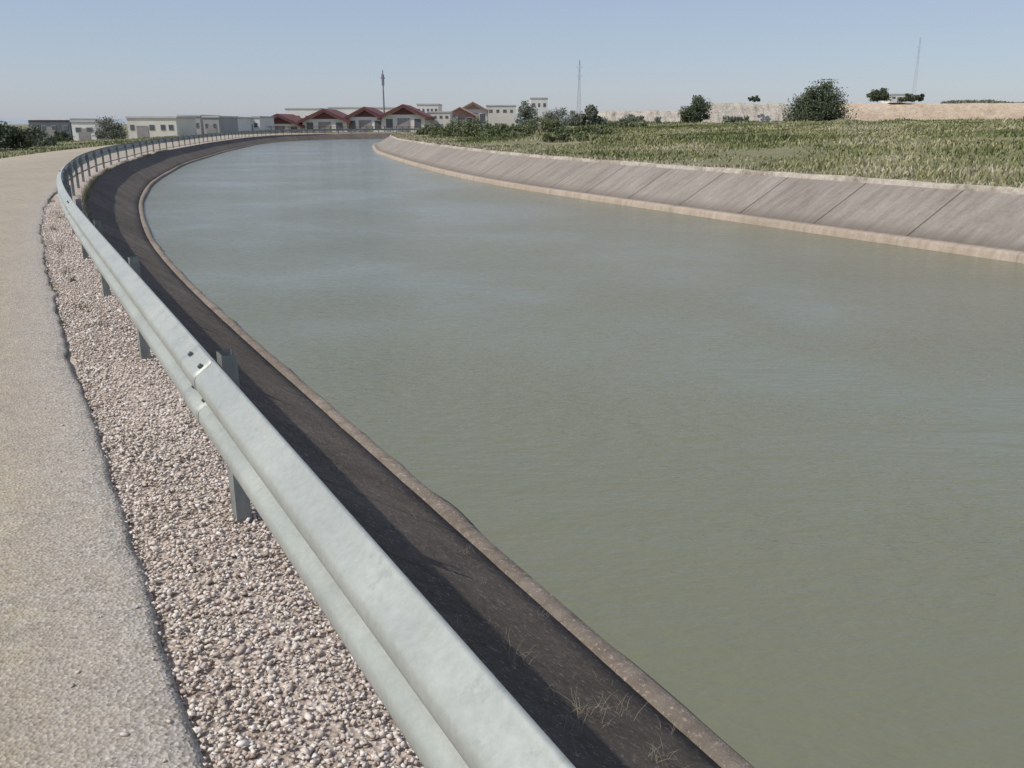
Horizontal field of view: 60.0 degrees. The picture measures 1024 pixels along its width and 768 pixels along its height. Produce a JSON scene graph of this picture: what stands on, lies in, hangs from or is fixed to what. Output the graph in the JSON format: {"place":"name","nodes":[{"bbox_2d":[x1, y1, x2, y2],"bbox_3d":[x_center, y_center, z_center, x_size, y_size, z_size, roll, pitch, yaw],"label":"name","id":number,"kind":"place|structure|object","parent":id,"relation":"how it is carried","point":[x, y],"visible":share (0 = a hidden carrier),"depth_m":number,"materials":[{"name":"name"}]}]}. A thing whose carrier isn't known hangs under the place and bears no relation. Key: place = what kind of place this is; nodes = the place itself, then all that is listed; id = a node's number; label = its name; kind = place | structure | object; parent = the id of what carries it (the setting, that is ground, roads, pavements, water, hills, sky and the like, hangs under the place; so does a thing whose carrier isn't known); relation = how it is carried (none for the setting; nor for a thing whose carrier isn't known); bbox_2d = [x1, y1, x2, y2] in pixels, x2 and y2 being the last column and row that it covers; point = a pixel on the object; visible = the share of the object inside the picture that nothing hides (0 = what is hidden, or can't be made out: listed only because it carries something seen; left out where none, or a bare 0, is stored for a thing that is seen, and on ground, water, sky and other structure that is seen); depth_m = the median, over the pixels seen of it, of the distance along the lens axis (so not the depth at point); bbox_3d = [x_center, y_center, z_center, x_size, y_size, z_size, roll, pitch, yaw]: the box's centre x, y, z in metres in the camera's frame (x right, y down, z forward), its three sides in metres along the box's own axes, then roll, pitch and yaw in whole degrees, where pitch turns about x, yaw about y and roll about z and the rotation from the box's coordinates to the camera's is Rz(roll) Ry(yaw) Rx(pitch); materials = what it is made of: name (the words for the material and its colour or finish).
{"place":"outdoors","nodes":[
{"label":"outdoors","id":0,"kind":"place"},
{"bbox_2d":[0,119,126,123],"bbox_3d":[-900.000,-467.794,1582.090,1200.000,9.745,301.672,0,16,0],"label":"distant hill","id":1,"kind":"structure","parent":0,"point":[25,121],"depth_m":1526.11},
{"bbox_2d":[0,132,402,767],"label":"road","id":2,"kind":"structure","parent":0,"point":[70,566],"depth_m":3.28,"materials":[{"name":"asphalt"}]},
{"bbox_2d":[12,133,423,767],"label":"gravel verge","id":3,"kind":"structure","parent":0,"point":[331,729],"depth_m":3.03,"materials":[{"name":"gravel"}]},
{"bbox_2d":[39,172,85,386],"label":"joint weeds","id":4,"kind":"object","parent":3,"relation":"on","point":[51,284],"visible":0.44,"depth_m":9.43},
{"bbox_2d":[46,198,106,327],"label":"weed tufts","id":5,"kind":"object","parent":3,"relation":"on","point":[85,306],"visible":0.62,"depth_m":9.29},
{"bbox_2d":[76,149,461,634],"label":"verge weeds","id":6,"kind":"object","parent":3,"relation":"on","point":[85,198],"visible":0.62,"depth_m":22.33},
{"bbox_2d":[56,128,575,767],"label":"guardrail","id":7,"kind":"object","parent":3,"relation":"on","point":[444,696],"visible":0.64,"depth_m":2.07,"materials":[{"name":"metal"}]},
{"bbox_2d":[284,108,326,117],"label":"white warehouse","id":8,"kind":"structure","parent":0,"point":[302,112],"depth_m":215.10,"materials":[{"name":"clear concrete"}]},
{"bbox_2d":[372,107,395,111],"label":"white warehouse","id":9,"kind":"structure","parent":0,"point":[386,108],"depth_m":214.91,"materials":[{"name":"clear concrete"}]},
{"bbox_2d":[416,104,441,112],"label":"apartment block","id":10,"kind":"structure","parent":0,"point":[429,107],"depth_m":205.35,"materials":[{"name":"paint"}]},
{"bbox_2d":[486,106,515,126],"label":"walls","id":11,"kind":"structure","parent":0,"point":[507,118],"depth_m":220.15,"materials":[{"name":"paint"}]},
{"bbox_2d":[489,109,513,123],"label":"window frames","id":12,"kind":"structure","parent":11,"relation":"attached to","point":[503,112],"depth_m":219.90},
{"bbox_2d":[0,123,1023,357],"bbox_3d":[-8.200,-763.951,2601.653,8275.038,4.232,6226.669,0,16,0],"label":"ground","id":13,"kind":"structure","parent":0,"point":[785,151],"depth_m":36.34,"materials":[{"name":"soil"}]},
{"bbox_2d":[0,126,14,148],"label":"bush","id":14,"kind":"object","parent":13,"relation":"on","point":[4,134],"visible":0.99,"depth_m":58.30,"materials":[{"name":"green plant"}]},
{"bbox_2d":[0,121,45,148],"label":"bush","id":15,"kind":"object","parent":13,"relation":"on","point":[24,137],"visible":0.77,"depth_m":59.64,"materials":[{"name":"green plant"}]},
{"bbox_2d":[20,124,56,146],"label":"bush","id":16,"kind":"object","parent":13,"relation":"on","point":[48,140],"visible":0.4,"depth_m":67.13,"materials":[{"name":"green plant"}]},
{"bbox_2d":[27,118,98,137],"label":"dark warehouse","id":17,"kind":"structure","parent":13,"relation":"on","point":[50,125],"depth_m":134.37,"materials":[{"name":"grey"}]},
{"bbox_2d":[32,126,67,129],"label":"windows","id":18,"kind":"structure","parent":17,"relation":"in","point":[43,127],"depth_m":134.44,"materials":[{"name":"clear glass"}]},
{"bbox_2d":[45,126,54,136],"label":"door","id":19,"kind":"structure","parent":17,"relation":"in","point":[48,128],"depth_m":134.57,"materials":[{"name":"metal"}]},
{"bbox_2d":[52,131,73,141],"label":"bush","id":20,"kind":"object","parent":13,"relation":"on","point":[63,136],"visible":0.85,"depth_m":105.62,"materials":[{"name":"green plant"}]},
{"bbox_2d":[71,122,112,140],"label":"walls","id":21,"kind":"structure","parent":13,"relation":"on","point":[81,125],"depth_m":123.04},
{"bbox_2d":[78,128,90,139],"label":"door","id":22,"kind":"structure","parent":21,"relation":"attached to","point":[84,134],"depth_m":123.19,"materials":[{"name":"metal"}]},
{"bbox_2d":[70,120,112,121],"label":"roof parapet","id":23,"kind":"structure","parent":21,"relation":"on","point":[86,120],"depth_m":122.63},
{"bbox_2d":[92,116,129,139],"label":"bush","id":24,"kind":"object","parent":13,"relation":"on","point":[115,131],"visible":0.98,"depth_m":112.63,"materials":[{"name":"green plant"}]},
{"bbox_2d":[126,118,196,138],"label":"walls","id":25,"kind":"structure","parent":13,"relation":"on","point":[184,126],"depth_m":123.12,"materials":[{"name":"paint"}]},
{"bbox_2d":[136,126,148,137],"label":"door","id":26,"kind":"structure","parent":25,"relation":"attached to","point":[142,131],"depth_m":123.06,"materials":[{"name":"metal"}]},
{"bbox_2d":[125,116,196,118],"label":"roof parapet","id":27,"kind":"structure","parent":25,"relation":"on","point":[159,117],"depth_m":122.48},
{"bbox_2d":[0,132,376,158],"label":"roadside grass","id":28,"kind":"structure","parent":13,"relation":"on","point":[58,145],"depth_m":68.42,"materials":[{"name":"plant"}]},
{"bbox_2d":[177,115,219,134],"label":"grey warehouse","id":29,"kind":"structure","parent":13,"relation":"on","point":[199,125],"depth_m":144.06,"materials":[{"name":"clear concrete"}]},
{"bbox_2d":[202,116,237,133],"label":"grey warehouse","id":30,"kind":"structure","parent":13,"relation":"on","point":[216,124],"depth_m":140.48,"materials":[{"name":"clear concrete"}]},
{"bbox_2d":[206,125,216,133],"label":"door","id":31,"kind":"structure","parent":30,"relation":"in","point":[210,129],"depth_m":140.30,"materials":[{"name":"metal"}]},
{"bbox_2d":[237,118,251,133],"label":"walls","id":32,"kind":"structure","parent":13,"relation":"on","point":[244,124],"depth_m":154.12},
{"bbox_2d":[251,118,274,133],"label":"walls","id":33,"kind":"structure","parent":13,"relation":"on","point":[265,123],"depth_m":161.36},
{"bbox_2d":[238,116,274,117],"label":"roof parapet","id":34,"kind":"structure","parent":33,"relation":"on","point":[258,116],"depth_m":157.92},
{"bbox_2d":[274,117,302,133],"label":"walls","id":35,"kind":"structure","parent":13,"relation":"on","point":[287,126],"depth_m":172.44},
{"bbox_2d":[274,126,284,132],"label":"door","id":36,"kind":"structure","parent":35,"relation":"attached to","point":[280,127],"depth_m":172.48,"materials":[{"name":"metal"}]},
{"bbox_2d":[274,117,291,123],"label":"gable panel","id":37,"kind":"structure","parent":35,"relation":"attached to","point":[277,120],"depth_m":172.21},
{"bbox_2d":[272,114,304,127],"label":"roof","id":38,"kind":"structure","parent":35,"relation":"on","point":[293,118],"depth_m":171.78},
{"bbox_2d":[302,112,347,132],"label":"walls","id":39,"kind":"structure","parent":13,"relation":"on","point":[333,121],"depth_m":171.75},
{"bbox_2d":[297,109,351,123],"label":"roof","id":40,"kind":"structure","parent":39,"relation":"on","point":[337,114],"depth_m":170.82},
{"bbox_2d":[318,122,330,132],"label":"door","id":41,"kind":"structure","parent":39,"relation":"attached to","point":[321,125],"depth_m":171.84,"materials":[{"name":"metal"}]},
{"bbox_2d":[312,112,336,118],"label":"gable panel","id":42,"kind":"structure","parent":39,"relation":"attached to","point":[323,115],"depth_m":171.44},
{"bbox_2d":[271,126,414,132],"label":"fence","id":43,"kind":"object","parent":13,"relation":"on","point":[348,128],"visible":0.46,"depth_m":163.28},
{"bbox_2d":[327,107,361,114],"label":"white warehouse","id":44,"kind":"structure","parent":13,"relation":"on","point":[347,110],"depth_m":224.53,"materials":[{"name":"clear concrete"}]},
{"bbox_2d":[348,110,382,132],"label":"walls","id":45,"kind":"structure","parent":13,"relation":"on","point":[357,119],"depth_m":172.37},
{"bbox_2d":[343,107,382,118],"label":"roof","id":46,"kind":"structure","parent":45,"relation":"on","point":[375,111],"depth_m":171.40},
{"bbox_2d":[353,110,375,116],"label":"gable panel","id":47,"kind":"structure","parent":45,"relation":"attached to","point":[364,113],"depth_m":172.12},
{"bbox_2d":[348,120,381,128],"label":"window frames","id":48,"kind":"structure","parent":45,"relation":"attached to","point":[374,123],"depth_m":172.48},
{"bbox_2d":[349,121,380,128],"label":"windows","id":49,"kind":"structure","parent":48,"relation":"attached to","point":[353,124],"depth_m":172.62,"materials":[{"name":"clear glass"}]},
{"bbox_2d":[359,120,371,132],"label":"door","id":50,"kind":"structure","parent":45,"relation":"attached to","point":[363,124],"depth_m":172.57,"materials":[{"name":"metal"}]},
{"bbox_2d":[381,70,384,112],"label":"telecom pole","id":51,"kind":"object","parent":13,"relation":"on","point":[382,76],"visible":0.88,"depth_m":180.23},
{"bbox_2d":[86,133,720,767],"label":"canal lining","id":52,"kind":"object","parent":13,"relation":"on","point":[392,515],"visible":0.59,"depth_m":4.37,"materials":[{"name":"concrete"}]},
{"bbox_2d":[177,296,679,766],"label":"dry weeds","id":53,"kind":"object","parent":52,"relation":"on","point":[656,756],"visible":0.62,"depth_m":3.18,"materials":[{"name":"plant"}]},
{"bbox_2d":[382,107,430,131],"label":"walls","id":54,"kind":"structure","parent":13,"relation":"on","point":[412,117],"depth_m":169.63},
{"bbox_2d":[390,108,415,114],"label":"gable panel","id":55,"kind":"structure","parent":54,"relation":"attached to","point":[403,111],"depth_m":169.20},
{"bbox_2d":[397,118,409,131],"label":"door","id":56,"kind":"structure","parent":54,"relation":"attached to","point":[404,122],"depth_m":169.72,"materials":[{"name":"metal"}]},
{"bbox_2d":[385,118,421,128],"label":"window frames","id":57,"kind":"structure","parent":54,"relation":"attached to","point":[393,126],"depth_m":169.53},
{"bbox_2d":[386,119,420,127],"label":"windows","id":58,"kind":"structure","parent":57,"relation":"attached to","point":[417,123],"depth_m":169.72,"materials":[{"name":"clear glass"}]},
{"bbox_2d":[377,104,434,119],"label":"roof","id":59,"kind":"structure","parent":54,"relation":"on","point":[418,112],"depth_m":168.61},
{"bbox_2d":[416,123,440,134],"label":"shrub","id":60,"kind":"object","parent":13,"relation":"on","point":[426,129],"visible":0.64,"depth_m":95.87,"materials":[{"name":"green plant"}]},
{"bbox_2d":[426,111,452,127],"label":"apartment block","id":61,"kind":"structure","parent":13,"relation":"on","point":[442,118],"depth_m":182.03,"materials":[{"name":"paint"}]},
{"bbox_2d":[139,138,753,767],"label":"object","id":62,"kind":"object","parent":13,"relation":"on","point":[695,730],"visible":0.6,"depth_m":4.73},
{"bbox_2d":[428,119,473,135],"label":"shrub","id":63,"kind":"object","parent":13,"relation":"on","point":[446,131],"visible":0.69,"depth_m":83.77,"materials":[{"name":"green plant"}]},
{"bbox_2d":[453,108,475,120],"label":"walls","id":64,"kind":"structure","parent":13,"relation":"on","point":[468,114],"depth_m":191.38,"materials":[{"name":"concrete"}]},
{"bbox_2d":[464,103,487,124],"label":"walls","id":65,"kind":"structure","parent":13,"relation":"on","point":[481,110],"depth_m":205.48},
{"bbox_2d":[466,105,479,108],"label":"gable panel","id":66,"kind":"structure","parent":65,"relation":"attached to","point":[472,107],"depth_m":205.27,"materials":[{"name":"ceramic"}]},
{"bbox_2d":[453,118,502,136],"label":"shrub","id":67,"kind":"object","parent":13,"relation":"on","point":[472,129],"visible":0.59,"depth_m":76.17,"materials":[{"name":"green plant"}]},
{"bbox_2d":[475,122,541,138],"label":"shrub","id":68,"kind":"object","parent":13,"relation":"on","point":[514,131],"visible":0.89,"depth_m":68.55,"materials":[{"name":"green plant"}]},
{"bbox_2d":[514,100,539,126],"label":"roadside tree","id":69,"kind":"object","parent":13,"relation":"on","point":[527,112],"visible":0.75,"depth_m":162.02,"materials":[{"name":"green plant"}]},
{"bbox_2d":[523,116,566,132],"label":"shrub","id":70,"kind":"object","parent":13,"relation":"on","point":[546,124],"visible":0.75,"depth_m":80.86,"materials":[{"name":"green plant"}]},
{"bbox_2d":[540,107,572,125],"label":"roadside tree","id":71,"kind":"object","parent":13,"relation":"on","point":[553,117],"visible":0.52,"depth_m":166.86,"materials":[{"name":"green plant"}]},
{"bbox_2d":[542,129,595,141],"bbox_3d":[3.580,-15.601,56.027,2.875,0.974,3.477,-12,21,-36],"label":"shrub","id":72,"kind":"object","parent":13,"relation":"on","point":[558,134],"visible":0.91,"depth_m":55.65,"materials":[{"name":"green plant"}]},
{"bbox_2d":[563,110,584,125],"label":"roadside tree","id":73,"kind":"object","parent":13,"relation":"on","point":[575,120],"visible":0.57,"depth_m":171.40,"materials":[{"name":"green plant"}]},
{"bbox_2d":[577,61,580,118],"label":"lattice mast","id":74,"kind":"object","parent":13,"relation":"on","point":[578,91],"visible":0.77,"depth_m":247.23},
{"bbox_2d":[564,124,611,134],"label":"shrub","id":75,"kind":"object","parent":13,"relation":"on","point":[596,129],"visible":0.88,"depth_m":67.02,"materials":[{"name":"green plant"}]},
{"bbox_2d":[579,104,601,125],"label":"roadside tree","id":76,"kind":"object","parent":13,"relation":"on","point":[591,117],"visible":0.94,"depth_m":99.86,"materials":[{"name":"green plant"}]},
{"bbox_2d":[600,117,607,124],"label":"roadside tree","id":77,"kind":"object","parent":13,"relation":"on","point":[603,121],"visible":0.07,"depth_m":143.61,"materials":[{"name":"green plant"}]},
{"bbox_2d":[604,121,648,127],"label":"shrub","id":78,"kind":"object","parent":13,"relation":"on","point":[614,125],"visible":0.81,"depth_m":85.70,"materials":[{"name":"green plant"}]},
{"bbox_2d":[618,114,639,122],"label":"roadside tree","id":79,"kind":"object","parent":13,"relation":"on","point":[632,119],"visible":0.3,"depth_m":162.04,"materials":[{"name":"green plant"}]},
{"bbox_2d":[597,109,680,121],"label":"earth bank","id":80,"kind":"object","parent":13,"relation":"on","point":[651,115],"visible":0.3,"depth_m":257.86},
{"bbox_2d":[588,120,793,124],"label":"field edge weeds","id":81,"kind":"object","parent":13,"relation":"on","point":[609,121],"depth_m":217.59,"materials":[{"name":"green plant"}]},
{"bbox_2d":[678,95,712,122],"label":"olive tree","id":82,"kind":"object","parent":13,"relation":"on","point":[695,111],"visible":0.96,"depth_m":142.38,"materials":[{"name":"green plant"}]},
{"bbox_2d":[372,143,1023,262],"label":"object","id":83,"kind":"object","parent":13,"relation":"on","point":[1010,255],"visible":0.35,"depth_m":21.18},
{"bbox_2d":[375,136,1023,250],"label":"canal lining","id":84,"kind":"object","parent":13,"relation":"on","point":[991,219],"visible":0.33,"depth_m":22.36,"materials":[{"name":"concrete"}]},
{"bbox_2d":[390,132,1023,194],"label":"canal coping","id":85,"kind":"object","parent":84,"relation":"on","point":[979,188],"visible":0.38,"depth_m":23.20,"materials":[{"name":"concrete"}]},
{"bbox_2d":[391,132,1023,187],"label":"dry grass edge","id":86,"kind":"object","parent":13,"relation":"on","point":[464,144],"visible":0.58,"depth_m":31.38,"materials":[{"name":"plant"}]},
{"bbox_2d":[402,115,1023,187],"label":"field grass","id":87,"kind":"structure","parent":13,"relation":"on","point":[764,138],"depth_m":40.28,"materials":[{"name":"plant"}]},
{"bbox_2d":[675,102,794,122],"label":"earth bank","id":88,"kind":"object","parent":13,"relation":"on","point":[766,112],"visible":0.36,"depth_m":232.82,"materials":[{"name":"soil"}]},
{"bbox_2d":[635,115,833,122],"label":"rock scrub","id":89,"kind":"object","parent":88,"relation":"on","point":[727,119],"visible":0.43,"depth_m":224.79,"materials":[{"name":"green plant"}]},
{"bbox_2d":[748,95,760,101],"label":"round tree","id":90,"kind":"object","parent":88,"relation":"on","point":[755,98],"visible":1,"depth_m":227.88,"materials":[{"name":"green plant"}]},
{"bbox_2d":[782,78,858,121],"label":"olive tree","id":91,"kind":"object","parent":13,"relation":"on","point":[821,106],"visible":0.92,"depth_m":117.38,"materials":[{"name":"green plant"}]},
{"bbox_2d":[910,39,920,102],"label":"lattice mast","id":92,"kind":"object","parent":13,"relation":"on","point":[916,66],"visible":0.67,"depth_m":395.82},
{"bbox_2d":[837,103,1023,120],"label":"earth bank","id":93,"kind":"structure","parent":13,"relation":"on","point":[888,111],"depth_m":247.87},
{"bbox_2d":[866,88,891,101],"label":"round tree","id":94,"kind":"object","parent":93,"relation":"on","point":[881,94],"visible":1,"depth_m":231.39,"materials":[{"name":"green plant"}]},
{"bbox_2d":[881,95,908,102],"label":"walls","id":95,"kind":"structure","parent":93,"relation":"on","point":[893,100],"depth_m":249.64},
{"bbox_2d":[898,93,924,101],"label":"round tree","id":96,"kind":"object","parent":93,"relation":"on","point":[912,97],"visible":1,"depth_m":237.89,"materials":[{"name":"green plant"}]},
{"bbox_2d":[940,99,1023,103],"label":"distant scrub","id":97,"kind":"object","parent":93,"relation":"on","point":[968,101],"visible":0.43,"depth_m":254.71,"materials":[{"name":"green plant"}]},
{"bbox_2d":[0,0,1023,118],"label":"sky","id":98,"kind":"structure","parent":0,"point":[90,59],"materials":[{"name":"blue"}]},
{"bbox_2d":[530,99,547,122],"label":"walls","id":99,"kind":"structure","parent":0,"point":[541,108],"depth_m":229.09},
{"bbox_2d":[529,97,547,98],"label":"roof parapet","id":100,"kind":"structure","parent":99,"relation":"on","point":[538,98],"depth_m":228.45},
{"bbox_2d":[516,116,570,123],"bbox_3d":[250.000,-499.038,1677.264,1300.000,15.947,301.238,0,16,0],"label":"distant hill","id":101,"kind":"structure","parent":0,"point":[550,119],"depth_m":1642.31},
{"bbox_2d":[144,138,1023,767],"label":"canal water","id":102,"kind":"structure","parent":0,"point":[752,494],"depth_m":7.72,"materials":[{"name":"liquid"}]},
{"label":"window frames","id":103,"kind":"object","parent":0,"visible":0},
{"bbox_2d":[76,128,91,131],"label":"windows","id":104,"kind":"structure","parent":103,"relation":"attached to","point":[79,129],"depth_m":122.98,"materials":[{"name":"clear glass"}]},
{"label":"window frames","id":105,"kind":"object","parent":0,"visible":0},
{"bbox_2d":[130,125,172,129],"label":"windows","id":106,"kind":"structure","parent":105,"relation":"attached to","point":[151,127],"depth_m":122.90,"materials":[{"name":"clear glass"}]},
{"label":"window frames","id":107,"kind":"object","parent":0,"visible":0},
{"bbox_2d":[306,122,342,128],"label":"windows","id":108,"kind":"structure","parent":107,"relation":"attached to","point":[339,125],"depth_m":171.84,"materials":[{"name":"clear glass"}]},
{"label":"window frames","id":109,"kind":"object","parent":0,"visible":0},
{"bbox_2d":[480,114,484,123],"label":"windows","id":110,"kind":"structure","parent":109,"relation":"attached to","point":[482,118],"depth_m":205.91,"materials":[{"name":"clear glass"}]},
{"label":"walls","id":111,"kind":"object","parent":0,"visible":0},
{"bbox_2d":[451,107,478,116],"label":"roof","id":112,"kind":"structure","parent":111,"relation":"on","point":[465,110],"depth_m":190.53,"materials":[{"name":"tile"}]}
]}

